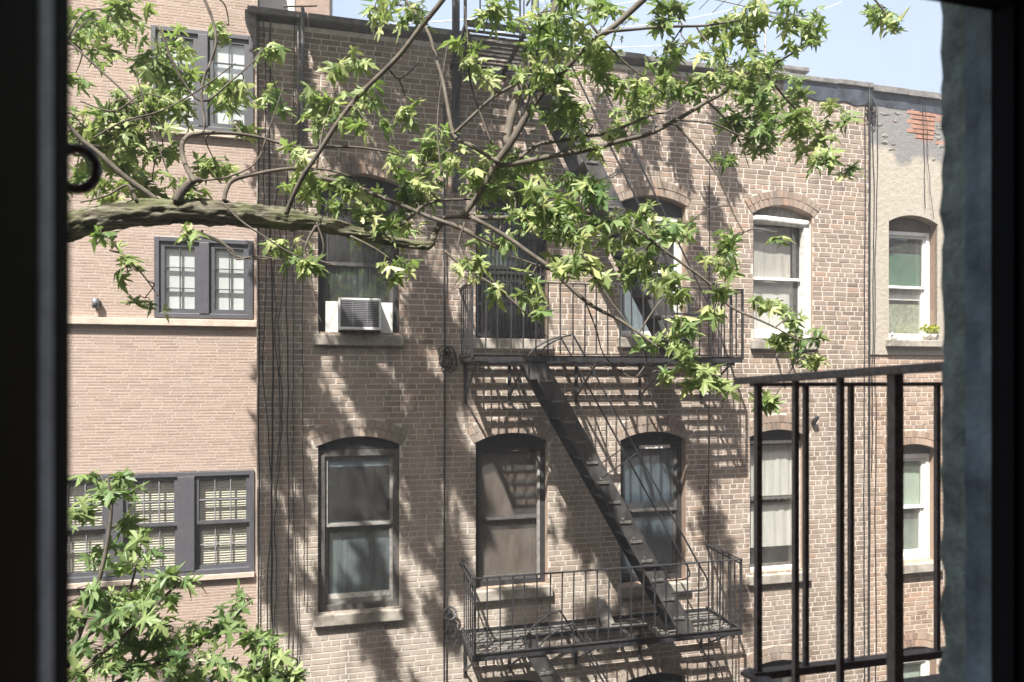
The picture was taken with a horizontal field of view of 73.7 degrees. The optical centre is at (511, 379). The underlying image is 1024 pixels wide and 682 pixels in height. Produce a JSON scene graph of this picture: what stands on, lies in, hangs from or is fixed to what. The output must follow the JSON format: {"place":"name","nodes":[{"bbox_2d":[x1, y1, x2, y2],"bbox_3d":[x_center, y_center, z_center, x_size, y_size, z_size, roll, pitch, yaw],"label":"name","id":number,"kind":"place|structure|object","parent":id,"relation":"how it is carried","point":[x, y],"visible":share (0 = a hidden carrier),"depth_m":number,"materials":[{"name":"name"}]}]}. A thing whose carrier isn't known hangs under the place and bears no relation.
{"place":"outdoors","nodes":[
{"label":"outdoors","id":0,"kind":"place"},
{"bbox_2d":[70,0,332,681],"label":"tan brick building","id":1,"kind":"structure","parent":0,"point":[163,406],"depth_m":7.47,"materials":[{"name":"brick"}]},
{"bbox_2d":[92,298,100,307],"bbox_3d":[-4.398,-0.801,7.218,0.068,0.100,0.096,0,0,-14],"label":"wall lamp","id":2,"kind":"object","parent":1,"relation":"attached to","point":[96,302],"visible":1,"depth_m":7.18,"materials":[{"name":"metal"}]},
{"bbox_2d":[70,470,254,588],"bbox_3d":[-3.927,1.610,7.410,2.140,1.183,0.142,0,0,-14],"label":"window","id":3,"kind":"structure","parent":1,"relation":"in","point":[187,494],"depth_m":7.49,"materials":[{"name":"glass"}]},
{"bbox_2d":[148,24,253,140],"bbox_3d":[-3.420,-3.252,7.536,1.081,1.163,0.140,0,0,-14],"label":"window","id":4,"kind":"structure","parent":1,"relation":"in","point":[242,53],"depth_m":7.55,"materials":[{"name":"glass"}]},
{"bbox_2d":[154,236,252,318],"bbox_3d":[-3.395,-1.109,7.553,1.007,0.879,0.118,0,0,-14],"label":"window","id":5,"kind":"structure","parent":1,"relation":"in","point":[206,281],"depth_m":7.53,"materials":[{"name":"grey wood"}]},
{"bbox_2d":[287,0,293,10],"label":"window","id":6,"kind":"structure","parent":1,"relation":"in","point":[289,2],"depth_m":13.32,"materials":[{"name":"glass"}]},
{"bbox_2d":[0,0,1023,681],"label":"window","id":7,"kind":"structure","parent":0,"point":[982,348],"depth_m":0.98,"materials":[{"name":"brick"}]},
{"bbox_2d":[70,143,102,193],"bbox_3d":[-0.601,-0.276,0.880,0.131,0.069,0.014,0,0,-14],"label":"iron scroll","id":8,"kind":"object","parent":7,"relation":"attached to","point":[91,182],"visible":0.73,"depth_m":0.89,"materials":[{"name":"black metal"}]},
{"bbox_2d":[734,361,944,681],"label":"balcony","id":9,"kind":"structure","parent":7,"relation":"attached to","point":[895,657],"depth_m":1.83,"materials":[{"name":"metal"}]},
{"bbox_2d":[333,0,942,93],"label":"sky","id":10,"kind":"structure","parent":0,"point":[850,51],"materials":[{"name":"blue"}]},
{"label":"ground","id":11,"kind":"structure","parent":0,"visible":0},
{"bbox_2d":[70,468,313,681],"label":"young maple","id":12,"kind":"object","parent":11,"relation":"on","point":[123,607],"visible":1,"depth_m":4.04,"materials":[{"name":"green plant"}]},
{"bbox_2d":[70,0,910,417],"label":"maple tree","id":13,"kind":"object","parent":11,"relation":"on","point":[110,212],"visible":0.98,"depth_m":4.15,"materials":[{"name":"green plant"}]},
{"bbox_2d":[245,5,873,681],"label":"brick tenement","id":14,"kind":"structure","parent":11,"relation":"on","point":[363,579],"depth_m":8.41,"materials":[{"name":"brick"}]},
{"bbox_2d":[257,14,259,628],"bbox_3d":[-2.789,-0.252,7.513,0.033,7.578,0.014,0,0,-14],"label":"wall cable","id":15,"kind":"object","parent":14,"relation":"attached to","point":[259,343],"depth_m":7.51,"materials":[{"name":"black rubber"}]},
{"bbox_2d":[262,20,270,629],"bbox_3d":[-2.698,-0.205,7.523,0.113,7.496,0.010,0,0,-14],"label":"wall cable","id":16,"kind":"object","parent":14,"relation":"attached to","point":[264,339],"depth_m":7.51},
{"bbox_2d":[268,15,273,667],"bbox_3d":[-2.653,-0.244,7.522,0.061,7.573,0.017,0,0,-14],"label":"wall cable","id":17,"kind":"object","parent":14,"relation":"attached to","point":[272,356],"depth_m":7.52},
{"bbox_2d":[273,172,280,638],"bbox_3d":[-2.601,0.613,7.560,0.087,5.893,0.009,0,0,-14],"label":"wall cable","id":18,"kind":"object","parent":14,"relation":"attached to","point":[280,422],"depth_m":7.55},
{"bbox_2d":[276,230,283,471],"bbox_3d":[-2.565,-0.358,7.556,0.094,2.761,0.009,0,0,-14],"label":"wall cable","id":19,"kind":"object","parent":14,"relation":"attached to","point":[280,363],"depth_m":7.55,"materials":[{"name":"black rubber"}]},
{"bbox_2d":[285,162,289,655],"bbox_3d":[-2.486,0.575,7.564,0.048,5.972,0.012,0,0,-14],"label":"wall cable","id":20,"kind":"object","parent":14,"relation":"attached to","point":[287,436],"depth_m":7.56,"materials":[{"name":"black rubber"}]},
{"bbox_2d":[292,19,298,666],"bbox_3d":[-2.412,-0.246,7.607,0.071,7.656,0.009,0,0,-14],"label":"wall cable","id":21,"kind":"object","parent":14,"relation":"attached to","point":[293,360],"depth_m":7.60,"materials":[{"name":"black rubber"}]},
{"bbox_2d":[297,7,304,155],"bbox_3d":[-2.379,-3.311,7.709,0.078,1.711,0.291,0,0,-14],"label":"conduit","id":22,"kind":"object","parent":14,"relation":"attached to","point":[302,62],"visible":0.65,"depth_m":7.60,"materials":[{"name":"grey metal"}]},
{"bbox_2d":[301,170,304,605],"bbox_3d":[-2.332,0.091,7.615,0.047,4.886,0.009,0,0,-14],"label":"wall cable","id":23,"kind":"object","parent":14,"relation":"attached to","point":[302,425],"depth_m":7.61,"materials":[{"name":"black rubber"}]},
{"bbox_2d":[318,436,398,611],"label":"window","id":24,"kind":"structure","parent":14,"relation":"in","point":[358,561],"depth_m":7.94,"materials":[{"name":"glass"}]},
{"bbox_2d":[318,176,398,334],"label":"window","id":25,"kind":"structure","parent":14,"relation":"in","point":[360,281],"depth_m":8.18,"materials":[{"name":"paint"}]},
{"bbox_2d":[325,298,392,334],"bbox_3d":[-1.751,-0.711,7.833,0.752,0.385,0.452,0,0,-14],"label":"air conditioner","id":26,"kind":"object","parent":14,"relation":"attached to","point":[359,314],"visible":0.98,"depth_m":7.66,"materials":[{"name":"plastic"}]},
{"bbox_2d":[443,99,445,681],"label":"wall cable","id":27,"kind":"object","parent":14,"relation":"attached to","point":[444,454],"depth_m":7.98,"materials":[{"name":"black metal"}]},
{"bbox_2d":[438,346,456,372],"bbox_3d":[-0.751,-0.234,7.998,0.226,0.324,0.086,0,0,-14],"label":"cable coil","id":28,"kind":"object","parent":14,"relation":"attached to","point":[441,363],"visible":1,"depth_m":7.99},
{"bbox_2d":[442,606,456,620],"bbox_3d":[-0.736,2.736,7.999,0.174,0.174,0.082,0,0,-14],"label":"cable reel","id":29,"kind":"object","parent":14,"relation":"attached to","point":[449,612],"visible":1,"depth_m":7.96,"materials":[{"name":"black plastic"}]},
{"bbox_2d":[444,620,458,644],"bbox_3d":[-0.713,2.974,8.008,0.181,0.301,0.088,0,0,-14],"label":"cable coil","id":30,"kind":"object","parent":14,"relation":"attached to","point":[450,632],"visible":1,"depth_m":8.00,"materials":[{"name":"black rubber"}]},
{"bbox_2d":[476,433,544,586],"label":"window","id":31,"kind":"structure","parent":14,"relation":"in","point":[510,467],"depth_m":8.44,"materials":[{"name":"glass"}]},
{"bbox_2d":[476,188,545,338],"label":"window","id":32,"kind":"structure","parent":14,"relation":"in","point":[532,243],"depth_m":8.36,"materials":[{"name":"paint"}]},
{"bbox_2d":[504,680,536,681],"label":"window","id":33,"kind":"structure","parent":14,"relation":"in","point":[510,680],"depth_m":8.39,"materials":[{"name":"paint"}]},
{"bbox_2d":[450,0,743,681],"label":"fire escape","id":34,"kind":"object","parent":14,"relation":"attached to","point":[535,370],"visible":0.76,"depth_m":7.87,"materials":[{"name":"black metal"}]},
{"bbox_2d":[593,595,613,625],"bbox_3d":[1.126,2.869,8.372,0.137,0.392,0.265,0,0,-42],"label":"leaning board","id":35,"kind":"object","parent":34,"relation":"on","point":[602,609],"visible":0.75,"depth_m":8.37,"materials":[{"name":"grey paint"}]},
{"bbox_2d":[620,432,681,582],"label":"window","id":36,"kind":"structure","parent":14,"relation":"in","point":[661,452],"depth_m":8.91,"materials":[{"name":"glass"}]},
{"bbox_2d":[620,198,681,336],"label":"window","id":37,"kind":"structure","parent":14,"relation":"in","point":[671,210],"depth_m":8.86,"materials":[{"name":"paint"}]},
{"bbox_2d":[626,673,681,681],"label":"window","id":38,"kind":"structure","parent":14,"relation":"in","point":[657,677],"depth_m":8.84,"materials":[{"name":"paint"}]},
{"bbox_2d":[708,168,709,681],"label":"wall cable","id":39,"kind":"object","parent":14,"relation":"attached to","point":[708,405],"depth_m":8.84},
{"bbox_2d":[699,0,783,56],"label":"tv aerial","id":40,"kind":"object","parent":14,"relation":"on","point":[765,38],"visible":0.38,"depth_m":11.12,"materials":[{"name":"silver metal"}]},
{"bbox_2d":[750,430,799,571],"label":"window","id":41,"kind":"structure","parent":14,"relation":"in","point":[776,444],"depth_m":9.36,"materials":[{"name":"glass"}]},
{"bbox_2d":[753,660,799,681],"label":"window","id":42,"kind":"structure","parent":14,"relation":"in","point":[778,662],"depth_m":9.26,"materials":[{"name":"paint"}]},
{"bbox_2d":[753,207,810,339],"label":"window","id":43,"kind":"structure","parent":14,"relation":"in","point":[771,262],"depth_m":9.32,"materials":[{"name":"grey paint"}]},
{"bbox_2d":[774,64,808,74],"bbox_3d":[4.800,-4.617,12.281,0.758,1.979,0.700,0,0,-14],"label":"roof vent","id":44,"kind":"object","parent":14,"relation":"on","point":[796,69],"visible":0.1,"depth_m":11.98,"materials":[{"name":"silver metal"}]},
{"bbox_2d":[811,414,819,424],"bbox_3d":[4.085,0.550,9.220,0.073,0.163,0.133,0,0,-32],"label":"wall hook","id":45,"kind":"object","parent":14,"relation":"attached to","point":[814,420],"depth_m":9.19,"materials":[{"name":"black metal"}]},
{"bbox_2d":[863,111,865,681],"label":"wall cable","id":46,"kind":"object","parent":14,"relation":"attached to","point":[864,393],"depth_m":9.41,"materials":[{"name":"black rubber"}]},
{"bbox_2d":[868,87,870,681],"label":"wall cable","id":47,"kind":"object","parent":14,"relation":"attached to","point":[869,303],"depth_m":9.41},
{"bbox_2d":[864,99,876,121],"bbox_3d":[4.965,-3.709,9.424,0.213,0.318,0.100,0,0,-14],"label":"cable coil","id":48,"kind":"object","parent":14,"relation":"attached to","point":[871,109],"visible":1,"depth_m":9.42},
{"bbox_3d":[-2.598,-4.128,8.834,0.400,1.000,0.060,0,0,-14],"label":"cable post","id":49,"kind":"object","parent":14,"relation":"on","visible":0},
{"bbox_2d":[409,0,637,23],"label":"overhead wire","id":50,"kind":"object","parent":49,"relation":"attached to","point":[506,16],"visible":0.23,"depth_m":10.88,"materials":[{"name":"white paint"}]},
{"bbox_2d":[470,5,745,32],"bbox_3d":[4.089,-8.943,15.556,0.016,8.907,18.968,0,0,45],"label":"overhead wire","id":51,"kind":"object","parent":49,"relation":"attached to","point":[641,25],"visible":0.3,"depth_m":14.21,"materials":[{"name":"white paint"}]},
{"bbox_2d":[611,2,840,47],"bbox_3d":[4.176,-8.405,15.578,0.016,7.830,18.814,0,0,45],"label":"overhead wire","id":52,"kind":"object","parent":49,"relation":"attached to","point":[697,41],"visible":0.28,"depth_m":14.26,"materials":[{"name":"white paint"}]},
{"bbox_2d":[870,84,944,681],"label":"stucco building","id":53,"kind":"structure","parent":11,"relation":"on","point":[909,237],"depth_m":9.70,"materials":[{"name":"paint"}]},
{"bbox_2d":[871,93,874,470],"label":"wall cable","id":54,"kind":"object","parent":53,"relation":"attached to","point":[873,286],"depth_m":9.46,"materials":[{"name":"black rubber"}]},
{"bbox_2d":[874,108,877,681],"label":"wall cable","id":55,"kind":"object","parent":53,"relation":"attached to","point":[875,389],"depth_m":9.46,"materials":[{"name":"black rubber"}]},
{"bbox_2d":[890,332,897,339],"bbox_3d":[5.355,-0.605,9.570,0.096,0.101,0.109,0,0,31],"label":"white ornament","id":56,"kind":"object","parent":53,"relation":"on","point":[893,336],"visible":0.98,"depth_m":9.54,"materials":[{"name":"white ceramic"}]},
{"bbox_2d":[885,218,942,346],"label":"window","id":57,"kind":"structure","parent":53,"relation":"in","point":[908,273],"depth_m":9.90,"materials":[{"name":"white paint"}]},
{"bbox_2d":[885,444,943,573],"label":"window","id":58,"kind":"structure","parent":53,"relation":"in","point":[916,457],"depth_m":9.92,"materials":[{"name":"grey paint"}]},
{"bbox_2d":[904,646,928,677],"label":"window","id":59,"kind":"structure","parent":53,"relation":"in","point":[918,668],"depth_m":9.92,"materials":[{"name":"white glass"}]},
{"bbox_2d":[922,103,925,208],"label":"wall cable","id":60,"kind":"object","parent":53,"relation":"attached to","point":[924,153],"depth_m":9.67,"materials":[{"name":"black rubber"}]},
{"bbox_2d":[919,324,930,339],"bbox_3d":[5.886,-0.671,9.703,0.169,0.233,0.161,0,0,-14],"label":"potted plant","id":61,"kind":"object","parent":53,"relation":"on","point":[925,336],"visible":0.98,"depth_m":9.68,"materials":[{"name":"green plant"}]},
{"bbox_2d":[925,98,933,217],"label":"wall cable","id":62,"kind":"object","parent":53,"relation":"attached to","point":[927,154],"depth_m":9.65,"materials":[{"name":"black rubber"}]},
{"bbox_2d":[929,324,940,339],"bbox_3d":[6.008,-0.673,9.735,0.154,0.237,0.173,0,0,-14],"label":"potted plant","id":63,"kind":"object","parent":53,"relation":"on","point":[933,336],"visible":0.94,"depth_m":9.71,"materials":[{"name":"green plant"}]}
]}

